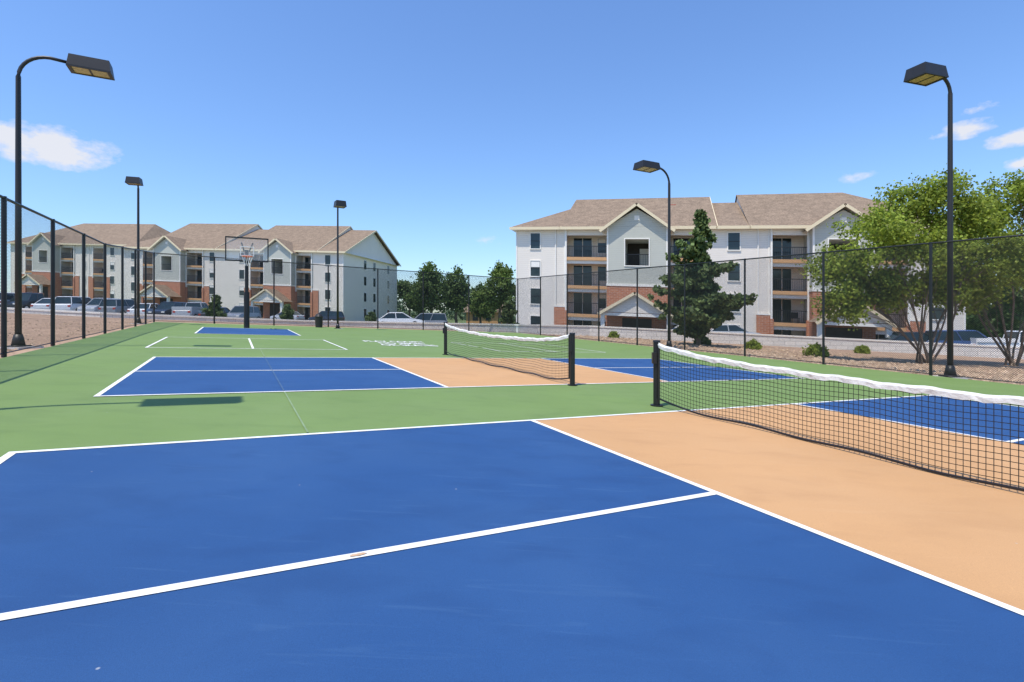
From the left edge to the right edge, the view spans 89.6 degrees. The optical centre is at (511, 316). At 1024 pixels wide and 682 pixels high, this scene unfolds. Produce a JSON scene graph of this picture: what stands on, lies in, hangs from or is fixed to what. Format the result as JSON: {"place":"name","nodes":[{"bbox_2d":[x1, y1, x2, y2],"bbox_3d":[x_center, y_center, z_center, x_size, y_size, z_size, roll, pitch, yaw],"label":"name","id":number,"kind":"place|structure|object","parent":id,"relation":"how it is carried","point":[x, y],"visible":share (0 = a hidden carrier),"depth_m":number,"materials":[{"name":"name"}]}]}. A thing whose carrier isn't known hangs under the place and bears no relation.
{"place":"outdoors","nodes":[
{"label":"outdoors","id":0,"kind":"place"},
{"bbox_2d":[413,315,515,322],"bbox_3d":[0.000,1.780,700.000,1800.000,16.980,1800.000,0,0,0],"label":"ground","id":1,"kind":"structure","parent":0,"point":[460,321],"depth_m":171.57,"materials":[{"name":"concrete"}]},
{"bbox_2d":[11,244,120,298],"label":"walls","id":2,"kind":"structure","parent":1,"relation":"on","point":[97,248],"depth_m":102.24,"materials":[{"name":"white paint"}]},
{"bbox_2d":[38,286,47,297],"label":"openings","id":3,"kind":"object","parent":2,"relation":"attached to","point":[46,293],"visible":0.18,"depth_m":102.37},
{"bbox_2d":[33,237,69,295],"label":"bay siding","id":4,"kind":"object","parent":2,"relation":"attached to","point":[67,292],"visible":0.37,"depth_m":103.00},
{"bbox_2d":[25,257,102,288],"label":"balcony beams","id":5,"kind":"structure","parent":2,"relation":"attached to","point":[72,272],"depth_m":102.56,"materials":[{"name":"wood"}]},
{"bbox_2d":[26,251,111,296],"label":"balcony railings","id":6,"kind":"object","parent":5,"relation":"on","point":[67,270],"visible":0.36,"depth_m":102.83,"materials":[{"name":"black metal"}]},
{"bbox_2d":[22,272,109,298],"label":"brick base","id":7,"kind":"object","parent":2,"relation":"attached to","point":[75,286],"visible":0.27,"depth_m":102.33,"materials":[{"name":"red brick"}]},
{"bbox_2d":[22,234,114,296],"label":"trim","id":8,"kind":"structure","parent":2,"relation":"attached to","point":[74,254],"depth_m":102.38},
{"bbox_2d":[13,223,170,284],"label":"roof","id":9,"kind":"structure","parent":2,"relation":"on","point":[124,234],"depth_m":106.64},
{"bbox_2d":[7,233,123,283],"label":"fascia","id":10,"kind":"structure","parent":9,"relation":"attached to","point":[60,244],"depth_m":101.71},
{"bbox_2d":[72,248,113,297],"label":"windows","id":11,"kind":"structure","parent":2,"relation":"attached to","point":[112,277],"depth_m":100.69,"materials":[{"name":"black glass"}]},
{"bbox_2d":[201,294,227,316],"bbox_3d":[-20.826,-0.567,35.984,1.861,1.981,1.357,0,0,33],"label":"evergreen shrub","id":12,"kind":"object","parent":1,"relation":"on","point":[218,303],"visible":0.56,"depth_m":35.79,"materials":[{"name":"green plant"}]},
{"bbox_2d":[140,281,318,317],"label":"brick base","id":13,"kind":"object","parent":1,"relation":"on","point":[287,293],"visible":0.26,"depth_m":83.65,"materials":[{"name":"red brick"}]},
{"bbox_2d":[125,226,396,320],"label":"walls","id":14,"kind":"structure","parent":1,"relation":"on","point":[371,247],"depth_m":86.86,"materials":[{"name":"white paint"}]},
{"bbox_2d":[160,298,283,315],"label":"openings","id":15,"kind":"object","parent":14,"relation":"attached to","point":[161,299],"visible":0.14,"depth_m":83.27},
{"bbox_2d":[143,264,309,304],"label":"balcony beams","id":16,"kind":"structure","parent":14,"relation":"attached to","point":[251,284],"depth_m":85.31,"materials":[{"name":"beige wood"}]},
{"bbox_2d":[153,239,302,314],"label":"bay siding","id":17,"kind":"object","parent":14,"relation":"attached to","point":[281,252],"visible":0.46,"depth_m":87.14,"materials":[{"name":"white paint"}]},
{"bbox_2d":[131,257,387,319],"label":"windows","id":18,"kind":"structure","parent":14,"relation":"attached to","point":[307,266],"depth_m":85.89,"materials":[{"name":"black glass"}]},
{"bbox_2d":[131,252,388,319],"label":"windows","id":19,"kind":"structure","parent":14,"relation":"attached to","point":[327,262],"depth_m":87.20,"materials":[{"name":"black glass"}]},
{"bbox_2d":[119,224,400,302],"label":"fascia","id":20,"kind":"structure","parent":14,"relation":"attached to","point":[258,250],"depth_m":86.36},
{"bbox_2d":[124,237,396,319],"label":"trim","id":21,"kind":"structure","parent":14,"relation":"attached to","point":[203,263],"depth_m":87.00,"materials":[{"name":"white paint"}]},
{"bbox_2d":[123,223,399,301],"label":"roof","id":22,"kind":"structure","parent":14,"relation":"on","point":[291,238],"depth_m":90.34,"materials":[{"name":"brown"}]},
{"bbox_2d":[279,303,293,319],"bbox_3d":[-18.252,-0.261,41.922,1.266,1.593,1.019,0,0,-41],"label":"evergreen shrub","id":23,"kind":"object","parent":1,"relation":"on","point":[283,314],"visible":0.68,"depth_m":41.71,"materials":[{"name":"green plant"}]},
{"bbox_2d":[364,312,376,320],"bbox_3d":[-11.287,0.226,41.035,1.041,1.290,1.259,0,0,31],"label":"evergreen shrub","id":24,"kind":"object","parent":1,"relation":"on","point":[370,317],"visible":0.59,"depth_m":40.80,"materials":[{"name":"green plant"}]},
{"bbox_2d":[397,279,426,316],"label":"oak tree","id":25,"kind":"object","parent":1,"relation":"on","point":[405,289],"visible":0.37,"depth_m":108.60,"materials":[{"name":"green plant"}]},
{"bbox_2d":[402,261,457,313],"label":"oak tree","id":26,"kind":"object","parent":1,"relation":"on","point":[429,267],"visible":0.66,"depth_m":98.47,"materials":[{"name":"green plant"}]},
{"bbox_2d":[397,301,515,320],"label":"distant trees","id":27,"kind":"object","parent":1,"relation":"on","point":[415,314],"visible":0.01,"depth_m":191.70,"materials":[{"name":"green plant"}]},
{"bbox_2d":[440,265,473,322],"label":"oak tree","id":28,"kind":"object","parent":1,"relation":"on","point":[457,271],"visible":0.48,"depth_m":100.64,"materials":[{"name":"green plant"}]},
{"bbox_2d":[469,281,498,322],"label":"oak tree","id":29,"kind":"object","parent":1,"relation":"on","point":[477,311],"visible":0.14,"depth_m":106.88,"materials":[{"name":"green plant"}]},
{"bbox_2d":[466,312,501,323],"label":"walls","id":30,"kind":"structure","parent":1,"relation":"on","point":[495,319],"depth_m":118.00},
{"bbox_2d":[465,260,515,323],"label":"oak tree","id":31,"kind":"object","parent":1,"relation":"on","point":[501,270],"visible":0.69,"depth_m":94.74,"materials":[{"name":"green plant"}]},
{"bbox_2d":[498,300,518,323],"bbox_3d":[-0.223,0.015,40.935,2.017,2.735,1.511,0,0,0],"label":"evergreen shrub","id":32,"kind":"object","parent":1,"relation":"on","point":[509,312],"visible":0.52,"depth_m":40.74,"materials":[{"name":"green plant"}]},
{"bbox_2d":[0,195,1023,383],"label":"chain link fence","id":33,"kind":"object","parent":1,"relation":"on","point":[277,269],"visible":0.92,"depth_m":19.95,"materials":[{"name":"black metal"}]},
{"bbox_2d":[0,312,1023,384],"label":"mulch bed","id":34,"kind":"object","parent":1,"relation":"on","point":[68,318],"visible":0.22,"depth_m":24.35,"materials":[{"name":"grey stone"}]},
{"bbox_2d":[0,53,114,348],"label":"court light pole","id":35,"kind":"object","parent":34,"relation":"on","point":[88,66],"visible":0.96,"depth_m":11.60,"materials":[{"name":"brown metal"}]},
{"bbox_2d":[0,309,1023,358],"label":"blocks","id":36,"kind":"structure","parent":34,"relation":"on","point":[895,347],"depth_m":36.70,"materials":[{"name":"grey concrete"}]},
{"bbox_2d":[0,307,1019,347],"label":"cap","id":37,"kind":"object","parent":36,"relation":"on","point":[484,324],"visible":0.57,"depth_m":35.97,"materials":[{"name":"grey concrete"}]},
{"bbox_2d":[608,331,619,337],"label":"shrub","id":38,"kind":"object","parent":34,"relation":"on","point":[611,334],"visible":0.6,"depth_m":37.84,"materials":[{"name":"green plant"}]},
{"bbox_2d":[647,209,757,345],"bbox_3d":[11.380,-2.324,30.785,5.892,8.500,6.472,0,0,0],"label":"pine tree","id":39,"kind":"object","parent":34,"relation":"on","point":[695,251],"visible":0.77,"depth_m":30.53,"materials":[{"name":"green plant"}]},
{"bbox_2d":[694,337,711,344],"bbox_3d":[12.153,1.544,33.054,1.197,0.810,1.145,0,0,0],"label":"shrub","id":40,"kind":"object","parent":34,"relation":"on","point":[705,340],"visible":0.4,"depth_m":32.73,"materials":[{"name":"green plant"}]},
{"bbox_2d":[746,338,762,349],"bbox_3d":[13.773,1.630,29.494,1.003,0.857,1.082,0,0,29],"label":"shrub","id":41,"kind":"object","parent":34,"relation":"on","point":[754,346],"visible":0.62,"depth_m":29.27,"materials":[{"name":"green plant"}]},
{"bbox_2d":[802,342,830,356],"bbox_3d":[14.474,1.652,24.618,1.191,0.901,1.214,0,0,-41],"label":"shrub","id":42,"kind":"object","parent":34,"relation":"on","point":[814,349],"visible":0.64,"depth_m":24.40,"materials":[{"name":"green plant"}]},
{"bbox_2d":[854,344,870,353],"bbox_3d":[21.051,2.024,30.994,0.926,0.728,0.999,0,0,0],"label":"shrub","id":43,"kind":"object","parent":34,"relation":"on","point":[863,351],"visible":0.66,"depth_m":30.78,"materials":[{"name":"green plant"}]},
{"bbox_2d":[794,163,1023,363],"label":"ornamental tree","id":44,"kind":"object","parent":34,"relation":"on","point":[892,225],"visible":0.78,"depth_m":22.31,"materials":[{"name":"green plant"}]},
{"bbox_2d":[917,166,1023,365],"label":"ornamental tree","id":45,"kind":"object","parent":34,"relation":"on","point":[1015,188],"visible":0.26,"depth_m":24.27,"materials":[{"name":"green plant"}]},
{"bbox_2d":[554,286,925,339],"bbox_3d":[18.078,0.935,43.993,30.400,7.550,3.980,0,0,17],"label":"brick base","id":46,"kind":"object","parent":1,"relation":"on","point":[662,324],"visible":0.06,"depth_m":46.07,"materials":[{"name":"red brick"}]},
{"bbox_2d":[567,257,904,331],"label":"balcony beams","id":47,"kind":"structure","parent":46,"relation":"on","point":[605,287],"depth_m":44.49,"materials":[{"name":"beige wood"}]},
{"bbox_2d":[531,241,943,326],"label":"balcony railings","id":48,"kind":"object","parent":47,"relation":"on","point":[794,316],"visible":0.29,"depth_m":47.02,"materials":[{"name":"brown wood"}]},
{"bbox_2d":[517,198,963,335],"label":"walls","id":49,"kind":"structure","parent":1,"relation":"on","point":[545,253],"depth_m":46.07,"materials":[{"name":"white paint"}]},
{"bbox_2d":[509,198,928,326],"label":"fascia","id":50,"kind":"structure","parent":49,"relation":"attached to","point":[805,227],"depth_m":45.05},
{"bbox_2d":[513,193,931,323],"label":"roof","id":51,"kind":"structure","parent":49,"relation":"on","point":[789,209],"depth_m":50.26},
{"bbox_2d":[531,233,943,338],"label":"windows","id":52,"kind":"structure","parent":49,"relation":"attached to","point":[535,240],"depth_m":48.72,"materials":[{"name":"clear glass"}]},
{"bbox_2d":[531,239,943,307],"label":"blinds","id":53,"kind":"object","parent":52,"relation":"attached to","point":[535,263],"visible":0.42,"depth_m":50.80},
{"bbox_2d":[512,203,965,338],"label":"trim","id":54,"kind":"structure","parent":49,"relation":"attached to","point":[770,240],"depth_m":45.49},
{"bbox_2d":[607,209,872,335],"bbox_3d":[19.384,-2.612,45.957,21.250,14.344,3.100,0,0,17],"label":"bay siding","id":55,"kind":"object","parent":49,"relation":"attached to","point":[643,226],"visible":0.36,"depth_m":46.45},
{"bbox_2d":[622,244,861,338],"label":"openings","id":56,"kind":"object","parent":49,"relation":"attached to","point":[633,248],"visible":0.2,"depth_m":46.68,"materials":[{"name":"black"}]},
{"bbox_2d":[966,267,1023,337],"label":"oak tree","id":57,"kind":"object","parent":1,"relation":"on","point":[996,317],"visible":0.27,"depth_m":60.47,"materials":[{"name":"green plant"}]},
{"bbox_2d":[0,322,1023,456],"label":"sport court surface","id":58,"kind":"object","parent":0,"point":[49,399],"visible":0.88,"depth_m":7.78,"materials":[{"name":"green paint"}]},
{"bbox_2d":[125,176,148,323],"bbox_3d":[-18.341,-3.078,25.178,0.733,7.226,1.192,0,0,-15],"label":"court light pole","id":59,"kind":"object","parent":58,"relation":"on","point":[135,181],"visible":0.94,"depth_m":25.35,"materials":[{"name":"brown metal"}]},
{"bbox_2d":[225,236,268,327],"bbox_3d":[-12.726,-1.613,25.025,1.566,4.380,1.607,0,0,9],"label":"basketball hoop","id":60,"kind":"object","parent":58,"relation":"on","point":[246,260],"visible":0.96,"depth_m":25.67,"materials":[{"name":"black metal"}]},
{"bbox_2d":[265,358,283,389],"bbox_3d":[-4.405,0.981,9.475,0.017,0.113,5.060,0,0,-28],"label":"court seam","id":61,"kind":"object","parent":58,"relation":"on","point":[274,374],"visible":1,"depth_m":8.74,"materials":[{"name":"paint"}]},
{"bbox_2d":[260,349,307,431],"bbox_3d":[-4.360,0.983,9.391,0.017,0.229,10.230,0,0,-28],"label":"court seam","id":62,"kind":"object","parent":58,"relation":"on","point":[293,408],"visible":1,"depth_m":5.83,"materials":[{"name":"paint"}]},
{"bbox_2d":[315,313,322,326],"bbox_3d":[-11.600,0.230,31.000,0.500,0.850,0.500,0,0,0],"label":"trash can","id":63,"kind":"object","parent":58,"relation":"on","point":[318,319],"visible":0.97,"depth_m":30.83,"materials":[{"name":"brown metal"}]},
{"bbox_2d":[333,200,346,328],"bbox_3d":[-10.205,-2.902,30.305,0.802,7.635,1.236,0,0,-26],"label":"court light pole","id":64,"kind":"object","parent":58,"relation":"on","point":[338,204],"visible":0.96,"depth_m":30.45,"materials":[{"name":"brown metal"}]},
{"bbox_2d":[362,340,434,345],"bbox_3d":[-4.108,0.994,19.254,2.384,0.148,2.660,0,0,-28],"label":"court lettering","id":65,"kind":"object","parent":58,"relation":"on","point":[400,343],"visible":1,"depth_m":19.09,"materials":[{"name":"paint"}]},
{"bbox_2d":[442,322,576,385],"bbox_3d":[-0.420,0.703,12.165,0.185,1.097,6.557,0,0,-28],"label":"pickleball net","id":66,"kind":"object","parent":58,"relation":"on","point":[570,348],"visible":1,"depth_m":10.75,"materials":[{"name":"black fabric"}]},
{"bbox_2d":[0,327,1023,681],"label":"blue court paint","id":67,"kind":"object","parent":58,"relation":"on","point":[712,589],"visible":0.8,"depth_m":2.43,"materials":[{"name":"blue paint"}]},
{"bbox_2d":[0,327,1023,619],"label":"court lines","id":68,"kind":"object","parent":58,"relation":"on","point":[266,571],"visible":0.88,"depth_m":2.98,"materials":[{"name":"paint"}]},
{"bbox_2d":[350,552,365,555],"bbox_3d":[-0.745,1.153,2.503,0.086,0.004,0.027,0,0,-29],"label":"line stain","id":69,"kind":"object","parent":68,"relation":"on","point":[358,554],"visible":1,"depth_m":2.50,"materials":[{"name":"white paint"}]},
{"bbox_2d":[633,160,677,348],"bbox_3d":[7.101,-2.823,25.293,2.555,9.179,1.028,0,0,-24],"label":"court light pole","id":70,"kind":"object","parent":58,"relation":"on","point":[646,166],"visible":0.81,"depth_m":25.53,"materials":[{"name":"brown metal"}]},
{"bbox_2d":[376,358,1023,610],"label":"tan kitchen paint","id":71,"kind":"object","parent":58,"relation":"on","point":[967,534],"visible":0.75,"depth_m":4.42,"materials":[{"name":"beige paint"}]},
{"bbox_2d":[650,340,1023,491],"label":"pickleball net","id":72,"kind":"object","parent":58,"relation":"on","point":[955,395],"visible":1,"depth_m":5.07,"materials":[{"name":"black fabric"}]},
{"bbox_2d":[903,62,972,378],"bbox_3d":[12.723,-2.673,15.483,1.973,9.391,0.894,0,0,-12],"label":"court light pole","id":73,"kind":"object","parent":58,"relation":"on","point":[925,73],"visible":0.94,"depth_m":15.54,"materials":[{"name":"brown metal"}]},
{"bbox_2d":[0,0,1023,312],"label":"sky","id":74,"kind":"structure","parent":0,"point":[442,128],"materials":[{"name":"blue"}]},
{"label":"parking lot","id":75,"kind":"structure","parent":0,"visible":0},
{"bbox_2d":[0,292,14,300],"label":"parked car","id":76,"kind":"object","parent":75,"relation":"on","point":[8,295],"visible":0.02,"depth_m":49.52,"materials":[{"name":"paint"}]},
{"bbox_2d":[0,293,44,308],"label":"parked pickup truck","id":77,"kind":"object","parent":75,"relation":"on","point":[30,298],"visible":0.12,"depth_m":49.71,"materials":[{"name":"paint"}]},
{"bbox_2d":[30,298,50,309],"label":"parked car","id":78,"kind":"object","parent":75,"relation":"on","point":[41,305],"visible":0.16,"depth_m":49.26,"materials":[{"name":"paint"}]},
{"bbox_2d":[55,296,90,310],"bbox_3d":[-43.365,-1.101,51.745,1.930,1.775,4.710,0,0,-5],"label":"parked car","id":79,"kind":"object","parent":75,"relation":"on","point":[63,302],"visible":0.23,"depth_m":49.63,"materials":[{"name":"paint"}]},
{"bbox_2d":[77,298,114,311],"bbox_3d":[-41.285,-0.982,52.105,1.930,1.775,4.710,0,0,-4],"label":"parked car","id":80,"kind":"object","parent":75,"relation":"on","point":[91,306],"visible":0.12,"depth_m":50.61,"materials":[{"name":"paint"}]},
{"bbox_2d":[98,299,133,312],"bbox_3d":[-39.436,-0.873,52.444,2.046,1.775,4.762,0,0,0],"label":"parked car","id":81,"kind":"object","parent":75,"relation":"on","point":[126,305],"visible":0.24,"depth_m":50.37,"materials":[{"name":"paint"}]},
{"bbox_2d":[127,303,158,313],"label":"parked car","id":82,"kind":"object","parent":75,"relation":"on","point":[143,309],"visible":0.17,"depth_m":51.22,"materials":[{"name":"paint"}]},
{"bbox_2d":[148,302,184,314],"bbox_3d":[-35.120,-0.626,53.156,2.053,1.775,4.765,0,0,0],"label":"parked car","id":83,"kind":"object","parent":75,"relation":"on","point":[169,309],"visible":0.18,"depth_m":52.18,"materials":[{"name":"paint"}]},
{"bbox_2d":[172,302,206,315],"bbox_3d":[-32.912,-0.551,53.495,1.930,1.875,5.610,0,0,-8],"label":"parked pickup truck","id":84,"kind":"object","parent":75,"relation":"on","point":[203,304],"visible":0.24,"depth_m":51.29,"materials":[{"name":"paint"}]},
{"bbox_2d":[198,307,230,315],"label":"parked car","id":85,"kind":"object","parent":75,"relation":"on","point":[225,308],"visible":0.09,"depth_m":53.38,"materials":[{"name":"paint"}]},
{"bbox_2d":[227,306,260,317],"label":"parked car","id":86,"kind":"object","parent":75,"relation":"on","point":[236,311],"visible":0.28,"depth_m":53.58,"materials":[{"name":"paint"}]},
{"bbox_2d":[271,312,304,319],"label":"parked car","id":87,"kind":"object","parent":75,"relation":"on","point":[301,317],"visible":0.24,"depth_m":73.40,"materials":[{"name":"paint"}]},
{"bbox_2d":[308,311,344,320],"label":"parked car","id":88,"kind":"object","parent":75,"relation":"on","point":[332,315],"visible":0.28,"depth_m":71.00,"materials":[{"name":"paint"}]},
{"bbox_2d":[378,312,424,321],"bbox_3d":[-10.456,0.351,47.999,4.610,1.495,1.930,0,0,-10],"label":"parked car","id":89,"kind":"object","parent":75,"relation":"on","point":[391,316],"visible":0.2,"depth_m":47.19,"materials":[{"name":"paint"}]},
{"bbox_2d":[415,313,447,322],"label":"parked car","id":90,"kind":"object","parent":75,"relation":"on","point":[433,316],"visible":0.14,"depth_m":51.37,"materials":[{"name":"paint"}]},
{"bbox_2d":[710,324,759,333],"bbox_3d":[18.284,1.389,43.002,4.610,1.495,1.930,0,0,17],"label":"parked car","id":91,"kind":"object","parent":75,"relation":"on","point":[728,330],"visible":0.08,"depth_m":42.32,"materials":[{"name":"paint"}]},
{"bbox_2d":[875,331,927,341],"bbox_3d":[29.626,1.860,38.001,4.610,1.495,1.930,0,0,15],"label":"parked car","id":92,"kind":"object","parent":75,"relation":"on","point":[895,336],"visible":0.12,"depth_m":37.53,"materials":[{"name":"paint"}]},
{"bbox_2d":[925,330,986,343],"bbox_3d":[31.972,1.830,36.401,4.710,1.775,1.930,0,0,15],"label":"parked car","id":93,"kind":"object","parent":75,"relation":"on","point":[958,336],"visible":0.06,"depth_m":35.84,"materials":[{"name":"paint"}]},
{"bbox_2d":[970,330,1023,346],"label":"parked pickup truck","id":94,"kind":"object","parent":75,"relation":"on","point":[991,340],"visible":0.13,"depth_m":34.82,"materials":[{"name":"paint"}]}
]}

